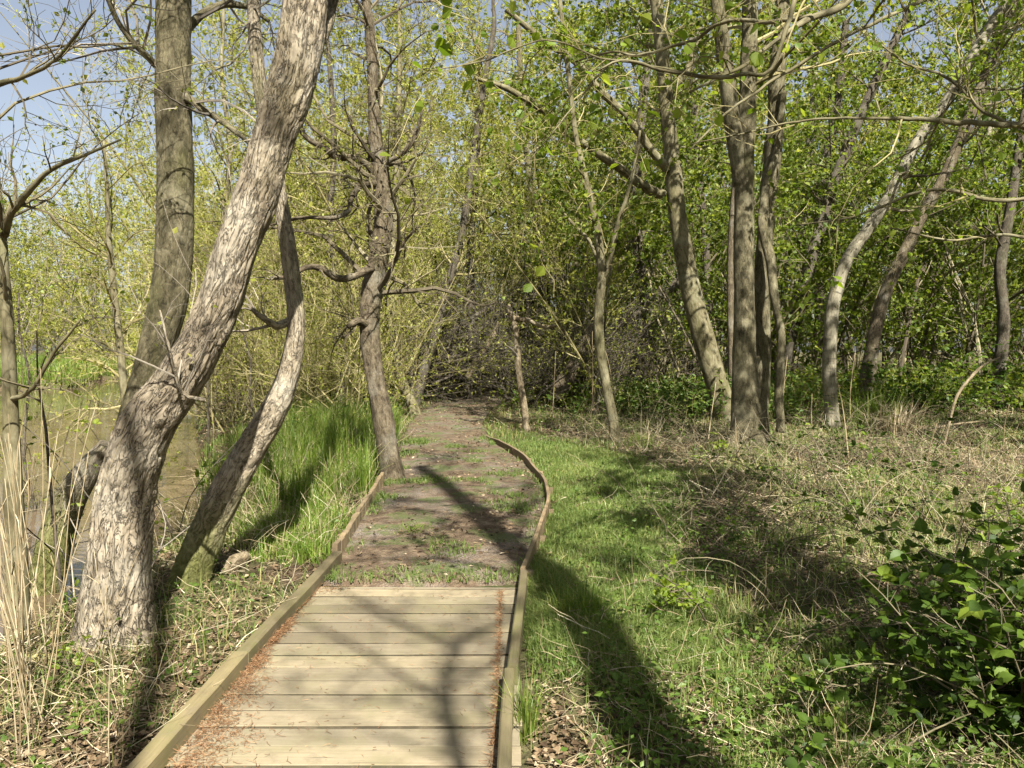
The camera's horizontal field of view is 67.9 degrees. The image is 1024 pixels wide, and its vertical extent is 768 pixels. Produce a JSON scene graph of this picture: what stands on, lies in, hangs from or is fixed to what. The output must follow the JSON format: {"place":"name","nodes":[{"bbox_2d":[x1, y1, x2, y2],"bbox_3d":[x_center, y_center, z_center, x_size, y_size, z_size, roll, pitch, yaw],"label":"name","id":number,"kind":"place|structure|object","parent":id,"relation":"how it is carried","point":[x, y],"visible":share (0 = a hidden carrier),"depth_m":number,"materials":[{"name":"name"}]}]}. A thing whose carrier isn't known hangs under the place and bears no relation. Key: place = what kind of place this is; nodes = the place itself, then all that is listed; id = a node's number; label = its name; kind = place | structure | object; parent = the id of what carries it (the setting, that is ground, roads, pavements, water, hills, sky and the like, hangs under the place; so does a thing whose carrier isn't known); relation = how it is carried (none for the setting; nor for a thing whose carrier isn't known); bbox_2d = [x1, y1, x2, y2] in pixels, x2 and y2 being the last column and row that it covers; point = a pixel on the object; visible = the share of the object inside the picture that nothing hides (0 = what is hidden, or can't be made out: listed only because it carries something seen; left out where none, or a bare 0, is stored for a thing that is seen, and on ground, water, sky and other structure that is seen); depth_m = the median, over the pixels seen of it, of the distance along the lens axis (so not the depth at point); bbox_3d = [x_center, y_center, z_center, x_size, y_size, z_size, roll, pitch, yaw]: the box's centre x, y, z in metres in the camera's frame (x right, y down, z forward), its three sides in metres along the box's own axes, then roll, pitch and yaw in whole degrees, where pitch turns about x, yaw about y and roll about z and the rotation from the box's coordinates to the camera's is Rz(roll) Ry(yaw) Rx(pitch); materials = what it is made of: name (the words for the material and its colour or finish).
{"place":"outdoors","nodes":[
{"label":"outdoors","id":0,"kind":"place"},
{"bbox_2d":[0,350,133,388],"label":"bank grass","id":1,"kind":"structure","parent":0,"point":[70,370],"depth_m":33.18,"materials":[{"name":"plant"}]},
{"bbox_2d":[0,380,202,655],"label":"pond water","id":2,"kind":"structure","parent":0,"point":[173,486],"depth_m":12.07,"materials":[{"name":"liquid"}]},
{"bbox_2d":[29,440,107,596],"bbox_3d":[-3.281,1.014,5.640,0.656,1.199,0.328,-1,3,-23],"label":"mossy stump","id":3,"kind":"object","parent":2,"relation":"in","point":[96,454],"visible":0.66,"depth_m":5.56,"materials":[{"name":"grey plant"}]},
{"bbox_2d":[1,410,254,603],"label":"dead branch","id":4,"kind":"object","parent":2,"relation":"in","point":[29,418],"visible":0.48,"depth_m":5.27,"materials":[{"name":"wood"}]},
{"bbox_2d":[322,387,545,595],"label":"path","id":5,"kind":"structure","parent":0,"point":[389,549],"depth_m":6.91,"materials":[{"name":"brown soil"}]},
{"bbox_2d":[0,351,1023,767],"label":"ground","id":6,"kind":"structure","parent":0,"point":[524,667],"depth_m":4.93,"materials":[{"name":"plant"}]},
{"bbox_2d":[7,546,20,759],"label":"dry reed","id":7,"kind":"object","parent":6,"relation":"on","point":[19,650],"visible":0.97,"depth_m":2.89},
{"bbox_2d":[8,414,23,689],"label":"dry reed","id":8,"kind":"object","parent":6,"relation":"on","point":[15,471],"visible":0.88,"depth_m":3.28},
{"bbox_2d":[8,434,25,691],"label":"dry reed","id":9,"kind":"object","parent":6,"relation":"on","point":[19,576],"visible":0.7,"depth_m":3.33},
{"bbox_2d":[0,583,34,737],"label":"dry reed","id":10,"kind":"object","parent":6,"relation":"on","point":[21,665],"visible":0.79,"depth_m":2.93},
{"bbox_2d":[0,577,45,734],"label":"dry reed","id":11,"kind":"object","parent":6,"relation":"on","point":[23,658],"visible":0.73,"depth_m":2.99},
{"bbox_2d":[0,526,46,727],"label":"dry reed","id":12,"kind":"object","parent":6,"relation":"on","point":[14,612],"visible":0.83,"depth_m":2.91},
{"bbox_2d":[15,450,35,686],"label":"dry reed","id":13,"kind":"object","parent":6,"relation":"on","point":[24,547],"visible":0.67,"depth_m":3.53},
{"bbox_2d":[0,563,52,755],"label":"dry reed","id":14,"kind":"object","parent":6,"relation":"on","point":[7,645],"visible":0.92,"depth_m":2.81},
{"bbox_2d":[0,611,53,766],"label":"dry reed","id":15,"kind":"object","parent":6,"relation":"on","point":[23,702],"visible":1,"depth_m":2.78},
{"bbox_2d":[10,444,47,664],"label":"dry reed","id":16,"kind":"object","parent":6,"relation":"on","point":[36,592],"visible":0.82,"depth_m":3.69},
{"bbox_2d":[0,437,64,724],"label":"dry reed","id":17,"kind":"object","parent":6,"relation":"on","point":[23,580],"visible":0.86,"depth_m":3.02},
{"bbox_2d":[23,458,49,682],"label":"dry reed","id":18,"kind":"object","parent":6,"relation":"on","point":[32,604],"visible":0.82,"depth_m":3.42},
{"bbox_2d":[40,368,47,660],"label":"dry reed","id":19,"kind":"object","parent":6,"relation":"on","point":[42,536],"visible":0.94,"depth_m":3.75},
{"bbox_2d":[46,431,66,696],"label":"dry reed","id":20,"kind":"object","parent":6,"relation":"on","point":[55,556],"visible":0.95,"depth_m":3.37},
{"bbox_2d":[0,241,121,512],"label":"bare sapling","id":21,"kind":"object","parent":6,"relation":"on","point":[24,459],"visible":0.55,"depth_m":8.29,"materials":[{"name":"brown plant"}]},
{"bbox_2d":[0,259,122,607],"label":"dark pond sapling","id":22,"kind":"object","parent":6,"relation":"on","point":[51,487],"visible":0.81,"depth_m":4.94,"materials":[{"name":"brown plant"}]},
{"bbox_2d":[34,452,88,744],"bbox_3d":[-1.808,0.859,3.054,0.033,1.178,0.035,13,-9,-33],"label":"dry reed","id":23,"kind":"object","parent":6,"relation":"on","point":[58,619],"visible":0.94,"depth_m":3.03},
{"bbox_2d":[49,410,79,702],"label":"dry reed","id":24,"kind":"object","parent":6,"relation":"on","point":[64,570],"visible":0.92,"depth_m":3.32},
{"bbox_2d":[36,403,96,652],"bbox_3d":[-2.370,0.762,4.006,0.326,1.312,0.138,-13,-15,33],"label":"dry reed","id":25,"kind":"object","parent":6,"relation":"on","point":[60,540],"visible":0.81,"depth_m":3.98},
{"bbox_2d":[44,628,110,681],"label":"leafy sprig","id":26,"kind":"object","parent":6,"relation":"on","point":[72,643],"visible":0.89,"depth_m":3.57,"materials":[{"name":"green plant"}]},
{"bbox_2d":[60,552,115,686],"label":"dry reed","id":27,"kind":"object","parent":6,"relation":"on","point":[105,619],"visible":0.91,"depth_m":3.48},
{"bbox_2d":[0,271,186,377],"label":"bank scrub","id":28,"kind":"object","parent":6,"relation":"on","point":[44,320],"visible":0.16,"depth_m":39.70,"materials":[{"name":"green plant"}]},
{"bbox_2d":[108,532,119,767],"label":"dry reed","id":29,"kind":"object","parent":6,"relation":"on","point":[109,686],"visible":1,"depth_m":2.88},
{"bbox_2d":[0,0,260,646],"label":"pond edge tree","id":30,"kind":"object","parent":6,"relation":"on","point":[11,397],"visible":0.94,"depth_m":4.26,"materials":[{"name":"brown plant"}]},
{"bbox_2d":[0,55,268,472],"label":"pond sapling","id":31,"kind":"object","parent":6,"relation":"on","point":[112,289],"visible":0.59,"depth_m":8.48,"materials":[{"name":"green plant"}]},
{"bbox_2d":[90,217,210,479],"bbox_3d":[-4.907,-0.200,10.511,1.760,4.388,2.053,-1,3,-15],"label":"bare sapling","id":32,"kind":"object","parent":6,"relation":"on","point":[148,253],"visible":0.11,"depth_m":10.52,"materials":[{"name":"green plant"}]},
{"bbox_2d":[70,418,235,546],"bbox_3d":[-3.239,0.894,6.674,1.679,1.338,1.774,-2,4,-35],"label":"leafy shrub","id":33,"kind":"object","parent":6,"relation":"on","point":[196,472],"visible":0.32,"depth_m":6.48,"materials":[{"name":"green plant"}]},
{"bbox_2d":[0,107,311,360],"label":"willow wood","id":34,"kind":"object","parent":6,"relation":"on","point":[20,277],"visible":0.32,"depth_m":45.58,"materials":[{"name":"green plant"}]},
{"bbox_2d":[0,0,385,426],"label":"upright willow tree","id":35,"kind":"object","parent":6,"relation":"on","point":[175,179],"visible":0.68,"depth_m":4.95,"materials":[{"name":"brown plant"}]},
{"bbox_2d":[88,0,323,420],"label":"woodland tree","id":36,"kind":"object","parent":6,"relation":"on","point":[223,91],"visible":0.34,"depth_m":15.66,"materials":[{"name":"green plant"}]},
{"bbox_2d":[68,0,372,654],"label":"leaning willow tree","id":37,"kind":"object","parent":6,"relation":"on","point":[163,399],"visible":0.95,"depth_m":4.04,"materials":[{"name":"grey plant"}]},
{"bbox_2d":[219,551,250,571],"bbox_3d":[-1.940,1.263,5.329,0.110,0.147,0.228,2,4,39],"label":"wood chunk","id":38,"kind":"object","parent":6,"relation":"on","point":[240,556],"visible":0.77,"depth_m":5.29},
{"bbox_2d":[166,0,304,588],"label":"mossy leaning tree","id":39,"kind":"object","parent":6,"relation":"on","point":[200,548],"visible":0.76,"depth_m":5.04,"materials":[{"name":"grey plant"}]},
{"bbox_2d":[190,209,280,453],"bbox_3d":[-4.251,-0.920,11.386,2.034,4.168,2.220,-1,3,-24],"label":"bare sapling","id":40,"kind":"object","parent":6,"relation":"on","point":[208,414],"visible":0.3,"depth_m":11.56,"materials":[{"name":"green plant"}]},
{"bbox_2d":[190,202,280,417],"bbox_3d":[-4.522,-0.906,12.095,1.714,3.943,1.564,-1,3,-12],"label":"bare sapling","id":41,"kind":"object","parent":6,"relation":"on","point":[249,393],"visible":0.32,"depth_m":12.02,"materials":[{"name":"green plant"}]},
{"bbox_2d":[33,124,525,445],"bbox_3d":[-5.140,-1.715,16.158,9.073,6.358,10.224,1,3,21],"label":"willow brush","id":42,"kind":"object","parent":6,"relation":"on","point":[269,358],"visible":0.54,"depth_m":14.61,"materials":[{"name":"green plant"}]},
{"bbox_2d":[152,390,427,570],"bbox_3d":[-2.853,0.848,10.045,3.814,1.336,9.547,0,3,0],"label":"sedge","id":43,"kind":"object","parent":6,"relation":"on","point":[324,437],"visible":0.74,"depth_m":7.87,"materials":[{"name":"plant"}]},
{"bbox_2d":[208,385,438,480],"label":"undergrowth","id":44,"kind":"object","parent":6,"relation":"on","point":[392,401],"visible":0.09,"depth_m":15.77,"materials":[{"name":"green plant"}]},
{"bbox_2d":[126,551,527,767],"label":"boardwalk","id":45,"kind":"structure","parent":6,"relation":"on","point":[431,718],"depth_m":3.46,"materials":[{"name":"wood"}]},
{"bbox_2d":[167,583,505,767],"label":"catkin litter","id":46,"kind":"object","parent":45,"relation":"on","point":[288,624],"visible":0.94,"depth_m":3.32,"materials":[{"name":"plant"}]},
{"bbox_2d":[228,0,455,404],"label":"woodland tree","id":47,"kind":"object","parent":6,"relation":"on","point":[330,92],"visible":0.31,"depth_m":16.73,"materials":[{"name":"green plant"}]},
{"bbox_2d":[194,0,505,480],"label":"path side tree","id":48,"kind":"object","parent":6,"relation":"on","point":[381,195],"visible":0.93,"depth_m":8.61,"materials":[{"name":"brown plant"}]},
{"bbox_2d":[332,472,383,552],"bbox_3d":[-1.377,1.196,7.106,0.050,0.243,3.159,0,3,-3],"label":"stake edging","id":49,"kind":"object","parent":6,"relation":"on","point":[341,543],"visible":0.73,"depth_m":6.48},
{"bbox_2d":[0,0,731,413],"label":"willow thicket","id":50,"kind":"object","parent":6,"relation":"on","point":[430,254],"visible":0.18,"depth_m":19.68,"materials":[{"name":"green plant"}]},
{"bbox_2d":[290,0,473,415],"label":"woodland tree","id":51,"kind":"object","parent":6,"relation":"on","point":[409,397],"visible":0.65,"depth_m":16.65,"materials":[{"name":"green plant"}]},
{"bbox_2d":[417,0,541,398],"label":"woodland tree","id":52,"kind":"object","parent":6,"relation":"on","point":[479,151],"visible":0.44,"depth_m":21.62,"materials":[{"name":"green plant"}]},
{"bbox_2d":[420,300,501,350],"bbox_3d":[-1.500,-1.671,21.944,2.404,1.538,0.238,0,3,0],"label":"dead bough","id":53,"kind":"object","parent":52,"relation":"attached to","point":[475,319],"visible":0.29,"depth_m":21.84,"materials":[{"name":"wood"}]},
{"bbox_2d":[410,0,586,403],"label":"woodland tree","id":54,"kind":"object","parent":6,"relation":"on","point":[466,221],"visible":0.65,"depth_m":19.70,"materials":[{"name":"green plant"}]},
{"bbox_2d":[427,1,579,373],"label":"woodland tree","id":55,"kind":"object","parent":6,"relation":"on","point":[520,61],"visible":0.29,"depth_m":23.46,"materials":[{"name":"green plant"}]},
{"bbox_2d":[451,229,650,348],"bbox_3d":[1.150,-2.763,22.886,6.050,3.771,0.340,0,3,0],"label":"dead bough","id":56,"kind":"object","parent":55,"relation":"attached to","point":[542,289],"visible":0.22,"depth_m":22.78,"materials":[{"name":"wood"}]},
{"bbox_2d":[0,368,1023,767],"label":"dead stalks","id":57,"kind":"object","parent":6,"relation":"on","point":[804,482],"visible":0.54,"depth_m":5.60,"materials":[{"name":"plant"}]},
{"bbox_2d":[0,395,1023,767],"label":"weeds","id":58,"kind":"object","parent":6,"relation":"on","point":[690,717],"visible":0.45,"depth_m":3.38,"materials":[{"name":"green plant"}]},
{"bbox_2d":[0,393,1023,767],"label":"leaf litter","id":59,"kind":"object","parent":6,"relation":"on","point":[546,751],"visible":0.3,"depth_m":3.88,"materials":[{"name":"plant"}]},
{"bbox_2d":[487,435,553,576],"bbox_3d":[0.089,1.133,9.010,0.555,0.274,7.969,0,3,-3],"label":"path edging","id":60,"kind":"object","parent":6,"relation":"on","point":[539,531],"visible":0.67,"depth_m":6.95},
{"bbox_2d":[502,298,556,430],"bbox_3d":[0.283,-0.298,13.908,1.055,2.591,0.524,0,3,0],"label":"pale snag","id":61,"kind":"object","parent":6,"relation":"on","point":[514,319],"visible":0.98,"depth_m":13.95,"materials":[{"name":"brown wood"}]},
{"bbox_2d":[472,653,605,752],"bbox_3d":[0.001,1.314,3.206,0.695,0.377,0.606,-1,3,-23],"label":"rush tuft","id":62,"kind":"object","parent":6,"relation":"on","point":[528,727],"visible":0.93,"depth_m":3.19,"materials":[{"name":"plant"}]},
{"bbox_2d":[357,212,771,413],"bbox_3d":[-0.091,-1.573,22.102,14.095,6.477,12.461,0,3,0],"label":"arching brush","id":63,"kind":"object","parent":6,"relation":"on","point":[533,368],"visible":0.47,"depth_m":19.33,"materials":[{"name":"brown plant"}]},
{"bbox_2d":[434,374,704,419],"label":"undergrowth","id":64,"kind":"object","parent":6,"relation":"on","point":[567,393],"visible":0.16,"depth_m":19.14,"materials":[{"name":"green plant"}]},
{"bbox_2d":[548,319,594,400],"bbox_3d":[1.578,-0.585,19.030,1.356,2.097,0.501,0,3,-7],"label":"leaning log","id":65,"kind":"object","parent":6,"relation":"on","point":[584,352],"visible":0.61,"depth_m":18.85,"materials":[{"name":"wood"}]},
{"bbox_2d":[346,170,805,418],"bbox_3d":[1.646,-1.103,22.466,13.670,10.834,13.615,2,3,29],"label":"brushwood","id":66,"kind":"object","parent":6,"relation":"on","point":[443,378],"visible":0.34,"depth_m":20.78,"materials":[{"name":"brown plant"}]},
{"bbox_2d":[505,0,671,443],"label":"slender pale tree","id":67,"kind":"object","parent":6,"relation":"on","point":[586,193],"visible":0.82,"depth_m":12.05,"materials":[{"name":"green plant"}]},
{"bbox_2d":[530,575,652,629],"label":"grass tuft","id":68,"kind":"object","parent":6,"relation":"on","point":[581,604],"visible":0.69,"depth_m":4.37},
{"bbox_2d":[475,0,736,421],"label":"curved leaning tree","id":69,"kind":"object","parent":6,"relation":"on","point":[704,342],"visible":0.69,"depth_m":15.21,"materials":[{"name":"green plant"}]},
{"bbox_2d":[191,0,1023,373],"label":"wood","id":70,"kind":"object","parent":6,"relation":"on","point":[925,104],"visible":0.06,"depth_m":42.53,"materials":[{"name":"green plant"}]},
{"bbox_2d":[545,0,716,386],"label":"woodland tree","id":71,"kind":"object","parent":6,"relation":"on","point":[637,248],"visible":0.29,"depth_m":21.62,"materials":[{"name":"green plant"}]},
{"bbox_2d":[605,277,678,346],"bbox_3d":[3.856,-2.238,21.911,2.758,2.635,0.263,0,3,0],"label":"dead bough","id":72,"kind":"object","parent":71,"relation":"attached to","point":[675,285],"visible":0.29,"depth_m":21.82,"materials":[{"name":"wood"}]},
{"bbox_2d":[640,554,719,621],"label":"bramble bush","id":73,"kind":"object","parent":6,"relation":"on","point":[666,582],"visible":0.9,"depth_m":4.28,"materials":[{"name":"green plant"}]},
{"bbox_2d":[513,373,863,425],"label":"nettles","id":74,"kind":"object","parent":6,"relation":"on","point":[665,392],"visible":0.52,"depth_m":16.22,"materials":[{"name":"green plant"}]},
{"bbox_2d":[378,0,1023,328],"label":"overhanging hazel","id":75,"kind":"object","parent":6,"relation":"on","point":[756,59],"visible":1,"depth_m":3.93,"materials":[{"name":"green plant"}]},
{"bbox_2d":[632,3,770,380],"bbox_3d":[5.763,-5.713,23.692,4.608,12.357,4.429,0,3,0],"label":"woodland tree","id":76,"kind":"object","parent":6,"relation":"on","point":[695,158],"visible":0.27,"depth_m":23.54,"materials":[{"name":"green plant"}]},
{"bbox_2d":[640,0,812,384],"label":"woodland tree","id":77,"kind":"object","parent":6,"relation":"on","point":[730,297],"visible":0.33,"depth_m":16.88,"materials":[{"name":"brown plant"}]},
{"bbox_2d":[452,0,1023,400],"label":"hazel thicket","id":78,"kind":"object","parent":6,"relation":"on","point":[856,307],"visible":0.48,"depth_m":21.53,"materials":[{"name":"green plant"}]},
{"bbox_2d":[684,425,807,498],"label":"bramble bush","id":79,"kind":"object","parent":6,"relation":"on","point":[753,465],"visible":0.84,"depth_m":8.39,"materials":[{"name":"green plant"}]},
{"bbox_2d":[633,363,880,425],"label":"nettles","id":80,"kind":"object","parent":6,"relation":"on","point":[791,399],"visible":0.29,"depth_m":15.91,"materials":[{"name":"green plant"}]},
{"bbox_2d":[670,486,848,552],"bbox_3d":[1.868,1.084,5.884,1.152,0.484,0.757,0,3,0],"label":"bramble bush","id":81,"kind":"object","parent":6,"relation":"on","point":[737,536],"visible":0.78,"depth_m":5.98,"materials":[{"name":"green plant"}]},
{"bbox_2d":[656,0,931,448],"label":"twin stemmed tree","id":82,"kind":"object","parent":6,"relation":"on","point":[756,292],"visible":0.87,"depth_m":11.82,"materials":[{"name":"green plant"}]},
{"bbox_2d":[714,0,881,368],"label":"woodland tree","id":83,"kind":"object","parent":6,"relation":"on","point":[808,141],"visible":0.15,"depth_m":26.44,"materials":[{"name":"green plant"}]},
{"bbox_2d":[601,357,1023,415],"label":"undergrowth","id":84,"kind":"object","parent":6,"relation":"on","point":[1010,377],"visible":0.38,"depth_m":19.18,"materials":[{"name":"green plant"}]},
{"bbox_2d":[780,0,906,381],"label":"woodland tree","id":85,"kind":"object","parent":6,"relation":"on","point":[825,151],"visible":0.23,"depth_m":24.52,"materials":[{"name":"green plant"}]},
{"bbox_2d":[825,382,917,435],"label":"green tussock","id":86,"kind":"object","parent":6,"relation":"on","point":[873,407],"visible":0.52,"depth_m":13.22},
{"bbox_2d":[765,663,988,767],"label":"bramble bush","id":87,"kind":"object","parent":6,"relation":"on","point":[811,748],"visible":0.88,"depth_m":2.90,"materials":[{"name":"green plant"}]},
{"bbox_2d":[756,0,998,390],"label":"woodland tree","id":88,"kind":"object","parent":6,"relation":"on","point":[863,109],"visible":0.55,"depth_m":20.53,"materials":[{"name":"green plant"}]},
{"bbox_2d":[796,402,963,464],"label":"bramble bush","id":89,"kind":"object","parent":6,"relation":"on","point":[842,436],"visible":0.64,"depth_m":10.45,"materials":[{"name":"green plant"}]},
{"bbox_2d":[779,411,996,537],"bbox_3d":[3.188,0.761,6.623,1.612,1.093,1.295,0,3,0],"label":"bramble bush","id":90,"kind":"object","parent":6,"relation":"on","point":[914,470],"visible":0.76,"depth_m":6.52,"materials":[{"name":"green plant"}]},
{"bbox_2d":[759,486,1023,766],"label":"bramble bush","id":91,"kind":"object","parent":6,"relation":"on","point":[978,666],"visible":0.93,"depth_m":3.17,"materials":[{"name":"green plant"}]},
{"bbox_2d":[815,332,1021,418],"bbox_3d":[9.252,-0.148,17.170,3.999,2.098,4.632,2,3,31],"label":"bramble bush","id":92,"kind":"object","parent":6,"relation":"on","point":[928,386],"visible":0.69,"depth_m":17.03,"materials":[{"name":"green plant"}]},
{"bbox_2d":[824,393,1018,437],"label":"straw tussock","id":93,"kind":"object","parent":6,"relation":"on","point":[898,428],"visible":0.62,"depth_m":12.92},
{"bbox_2d":[822,0,1023,426],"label":"pale birch tree","id":94,"kind":"object","parent":6,"relation":"on","point":[852,250],"visible":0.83,"depth_m":14.26,"materials":[{"name":"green plant"}]},
{"bbox_2d":[838,481,1023,697],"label":"bramble bush","id":95,"kind":"object","parent":6,"relation":"on","point":[1008,569],"visible":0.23,"depth_m":4.04,"materials":[{"name":"green plant"}]},
{"bbox_2d":[851,0,1023,412],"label":"brown leaning tree","id":96,"kind":"object","parent":6,"relation":"on","point":[879,312],"visible":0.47,"depth_m":17.73,"materials":[{"name":"grey plant"}]},
{"bbox_2d":[865,468,1023,551],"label":"bramble bush","id":97,"kind":"object","parent":6,"relation":"on","point":[1011,513],"visible":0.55,"depth_m":6.33,"materials":[{"name":"green plant"}]},
{"bbox_2d":[900,53,1022,378],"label":"woodland tree","id":98,"kind":"object","parent":6,"relation":"on","point":[941,297],"visible":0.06,"depth_m":27.58,"materials":[{"name":"green plant"}]},
{"bbox_2d":[906,335,1023,410],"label":"bramble bush","id":99,"kind":"object","parent":6,"relation":"on","point":[993,387],"visible":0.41,"depth_m":18.46,"materials":[{"name":"green plant"}]},
{"bbox_2d":[915,34,1023,362],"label":"woodland tree","id":100,"kind":"object","parent":6,"relation":"on","point":[988,133],"visible":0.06,"depth_m":29.45,"materials":[{"name":"green plant"}]},
{"bbox_2d":[943,356,1000,444],"bbox_3d":[7.032,0.266,11.629,0.835,1.379,0.048,0,3,0],"label":"crooked stick","id":101,"kind":"object","parent":6,"relation":"on","point":[969,378],"visible":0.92,"depth_m":11.61,"materials":[{"name":"brown wood"}]},
{"bbox_2d":[941,2,1023,407],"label":"woodland tree","id":102,"kind":"object","parent":6,"relation":"on","point":[1002,301],"visible":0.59,"depth_m":18.76,"materials":[{"name":"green plant"}]},
{"bbox_2d":[974,0,1023,146],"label":"shade tree","id":103,"kind":"object","parent":6,"relation":"on","point":[1001,20],"visible":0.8,"depth_m":12.63,"materials":[{"name":"green plant"}]},
{"bbox_2d":[0,0,1023,351],"label":"sky","id":104,"kind":"structure","parent":0,"point":[39,82],"materials":[{"name":"blue"}]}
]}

